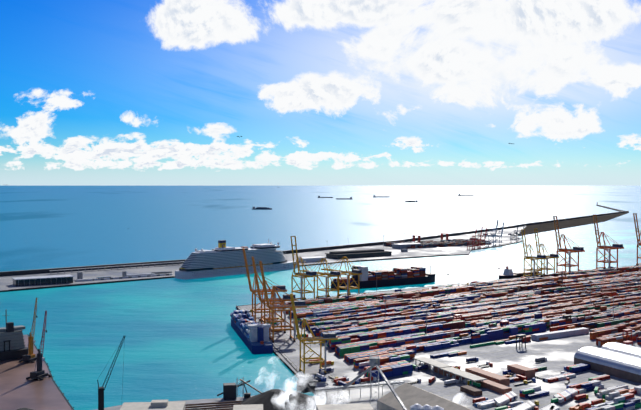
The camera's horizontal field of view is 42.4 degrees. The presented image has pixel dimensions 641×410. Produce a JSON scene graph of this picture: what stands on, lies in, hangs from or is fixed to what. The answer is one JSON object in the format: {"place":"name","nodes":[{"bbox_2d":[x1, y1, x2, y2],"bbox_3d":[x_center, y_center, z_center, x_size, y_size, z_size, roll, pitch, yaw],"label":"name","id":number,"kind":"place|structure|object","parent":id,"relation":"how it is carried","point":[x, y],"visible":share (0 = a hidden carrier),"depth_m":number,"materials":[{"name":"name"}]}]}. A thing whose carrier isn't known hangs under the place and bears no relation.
{"place":"outdoors","nodes":[
{"label":"outdoors","id":0,"kind":"place"},
{"bbox_2d":[0,186,640,409],"bbox_3d":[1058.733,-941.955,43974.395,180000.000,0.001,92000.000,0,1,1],"label":"sea","id":1,"kind":"structure","parent":0,"point":[183,340],"depth_m":2236.40,"materials":[{"name":"teal liquid"}]},
{"bbox_2d":[0,309,27,360],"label":"ship","id":2,"kind":"object","parent":1,"relation":"on","point":[12,345],"visible":0.98,"depth_m":829.00,"materials":[{"name":"paint"}]},
{"bbox_2d":[175,239,297,278],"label":"cruise ship","id":3,"kind":"object","parent":1,"relation":"on","point":[221,259],"visible":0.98,"depth_m":1606.16,"materials":[{"name":"white metal"}]},
{"bbox_2d":[230,305,272,354],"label":"feeder ship","id":4,"kind":"object","parent":1,"relation":"on","point":[252,334],"visible":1,"depth_m":883.71,"materials":[{"name":"paint"}]},
{"bbox_2d":[252,207,271,209],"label":"ship","id":5,"kind":"object","parent":1,"relation":"on","point":[261,208],"visible":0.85,"depth_m":5718.98,"materials":[{"name":"blue metal"}]},
{"bbox_2d":[331,265,435,289],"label":"container ship","id":6,"kind":"object","parent":1,"relation":"on","point":[414,275],"visible":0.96,"depth_m":1429.98,"materials":[{"name":"paint"}]},
{"bbox_2d":[499,266,540,278],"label":"coaster ship","id":7,"kind":"object","parent":1,"relation":"on","point":[508,273],"visible":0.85,"depth_m":1542.53,"materials":[{"name":"paint"}]},
{"bbox_2d":[0,205,640,409],"bbox_3d":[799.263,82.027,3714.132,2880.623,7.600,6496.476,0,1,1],"label":"harbour ground","id":8,"kind":"structure","parent":0,"point":[18,390],"depth_m":808.86,"materials":[{"name":"concrete"}]},
{"bbox_2d":[19,298,37,362],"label":"harbor crane","id":9,"kind":"object","parent":8,"relation":"on","point":[31,357],"visible":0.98,"depth_m":815.12,"materials":[{"name":"paint"}]},
{"bbox_2d":[26,311,51,379],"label":"crane","id":10,"kind":"object","parent":8,"relation":"on","point":[40,373],"visible":1,"depth_m":743.68,"materials":[{"name":"paint"}]},
{"bbox_2d":[97,336,124,409],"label":"crawler crane","id":11,"kind":"object","parent":8,"relation":"on","point":[101,398],"visible":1,"depth_m":614.19,"materials":[{"name":"paint"}]},
{"bbox_2d":[242,248,286,321],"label":"gantry crane","id":12,"kind":"object","parent":8,"relation":"on","point":[255,293],"visible":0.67,"depth_m":1040.18,"materials":[{"name":"paint"}]},
{"bbox_2d":[251,256,296,332],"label":"gantry crane","id":13,"kind":"object","parent":8,"relation":"on","point":[286,297],"visible":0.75,"depth_m":972.46,"materials":[{"name":"paint"}]},
{"bbox_2d":[259,261,306,342],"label":"gantry crane","id":14,"kind":"object","parent":8,"relation":"on","point":[300,304],"visible":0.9,"depth_m":918.75,"materials":[{"name":"paint"}]},
{"bbox_2d":[290,236,316,299],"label":"gantry crane","id":15,"kind":"object","parent":8,"relation":"on","point":[308,273],"visible":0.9,"depth_m":1232.43,"materials":[{"name":"paint"}]},
{"bbox_2d":[290,293,337,374],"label":"gantry crane","id":16,"kind":"object","parent":8,"relation":"on","point":[327,336],"visible":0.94,"depth_m":762.67,"materials":[{"name":"paint"}]},
{"bbox_2d":[0,203,628,285],"bbox_3d":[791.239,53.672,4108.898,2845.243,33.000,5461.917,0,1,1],"label":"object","id":17,"kind":"structure","parent":8,"relation":"on","point":[39,280],"depth_m":1801.25,"materials":[{"name":"concrete"}]},
{"bbox_2d":[300,258,340,298],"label":"gantry crane","id":18,"kind":"object","parent":8,"relation":"on","point":[332,273],"visible":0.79,"depth_m":1258.53,"materials":[{"name":"paint"}]},
{"bbox_2d":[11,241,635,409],"bbox_3d":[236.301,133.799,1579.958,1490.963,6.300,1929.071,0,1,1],"label":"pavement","id":19,"kind":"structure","parent":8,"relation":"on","point":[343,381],"depth_m":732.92,"materials":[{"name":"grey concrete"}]},
{"bbox_2d":[17,265,640,409],"bbox_3d":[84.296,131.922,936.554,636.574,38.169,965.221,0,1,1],"label":"buildings","id":20,"kind":"structure","parent":8,"relation":"on","point":[620,360],"depth_m":673.35,"materials":[{"name":"silver metal"}]},
{"bbox_2d":[321,257,361,295],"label":"gantry crane","id":21,"kind":"object","parent":8,"relation":"on","point":[348,273],"visible":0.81,"depth_m":1281.86,"materials":[{"name":"paint"}]},
{"bbox_2d":[280,239,640,409],"bbox_3d":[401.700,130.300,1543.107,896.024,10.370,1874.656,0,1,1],"label":"container stacks","id":22,"kind":"object","parent":8,"relation":"on","point":[363,329],"visible":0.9,"depth_m":1027.69,"materials":[{"name":"paint"}]},
{"bbox_2d":[465,229,476,249],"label":"crane","id":23,"kind":"object","parent":8,"relation":"on","point":[469,246],"visible":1,"depth_m":2189.09,"materials":[{"name":"paint"}]},
{"bbox_2d":[469,226,482,248],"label":"crane","id":24,"kind":"object","parent":8,"relation":"on","point":[478,235],"visible":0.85,"depth_m":2212.72,"materials":[{"name":"paint"}]},
{"bbox_2d":[475,228,486,247],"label":"crane","id":25,"kind":"object","parent":8,"relation":"on","point":[483,240],"visible":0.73,"depth_m":2236.45,"materials":[{"name":"paint"}]},
{"bbox_2d":[482,220,498,246],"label":"crane","id":26,"kind":"object","parent":8,"relation":"on","point":[488,241],"visible":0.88,"depth_m":2294.62,"materials":[{"name":"paint"}]},
{"bbox_2d":[491,222,503,245],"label":"crane","id":27,"kind":"object","parent":8,"relation":"on","point":[499,236],"visible":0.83,"depth_m":2336.77,"materials":[{"name":"paint"}]},
{"bbox_2d":[508,225,518,241],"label":"crane","id":28,"kind":"object","parent":8,"relation":"on","point":[513,235],"visible":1,"depth_m":2472.20,"materials":[{"name":"paint"}]},
{"bbox_2d":[521,229,546,276],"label":"gantry crane","id":29,"kind":"object","parent":8,"relation":"on","point":[534,258],"visible":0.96,"depth_m":1546.15,"materials":[{"name":"paint"}]},
{"bbox_2d":[534,228,559,275],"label":"gantry crane","id":30,"kind":"object","parent":8,"relation":"on","point":[552,255],"visible":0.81,"depth_m":1569.18,"materials":[{"name":"paint"}]},
{"bbox_2d":[553,216,584,272],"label":"gantry crane","id":31,"kind":"object","parent":8,"relation":"on","point":[578,249],"visible":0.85,"depth_m":1604.48,"materials":[{"name":"paint"}]},
{"bbox_2d":[593,215,623,268],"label":"gantry crane","id":32,"kind":"object","parent":8,"relation":"on","point":[614,246],"visible":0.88,"depth_m":1681.20,"materials":[{"name":"paint"}]},
{"bbox_2d":[633,213,640,265],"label":"gantry crane","id":33,"kind":"object","parent":8,"relation":"on","point":[638,240],"visible":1,"depth_m":1777.84,"materials":[{"name":"paint"}]},
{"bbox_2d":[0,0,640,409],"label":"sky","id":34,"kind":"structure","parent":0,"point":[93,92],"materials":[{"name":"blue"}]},
{"bbox_2d":[520,213,624,233],"bbox_3d":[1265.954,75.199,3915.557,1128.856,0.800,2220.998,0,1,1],"label":"sand ground","id":35,"kind":"structure","parent":0,"point":[550,226],"depth_m":3646.63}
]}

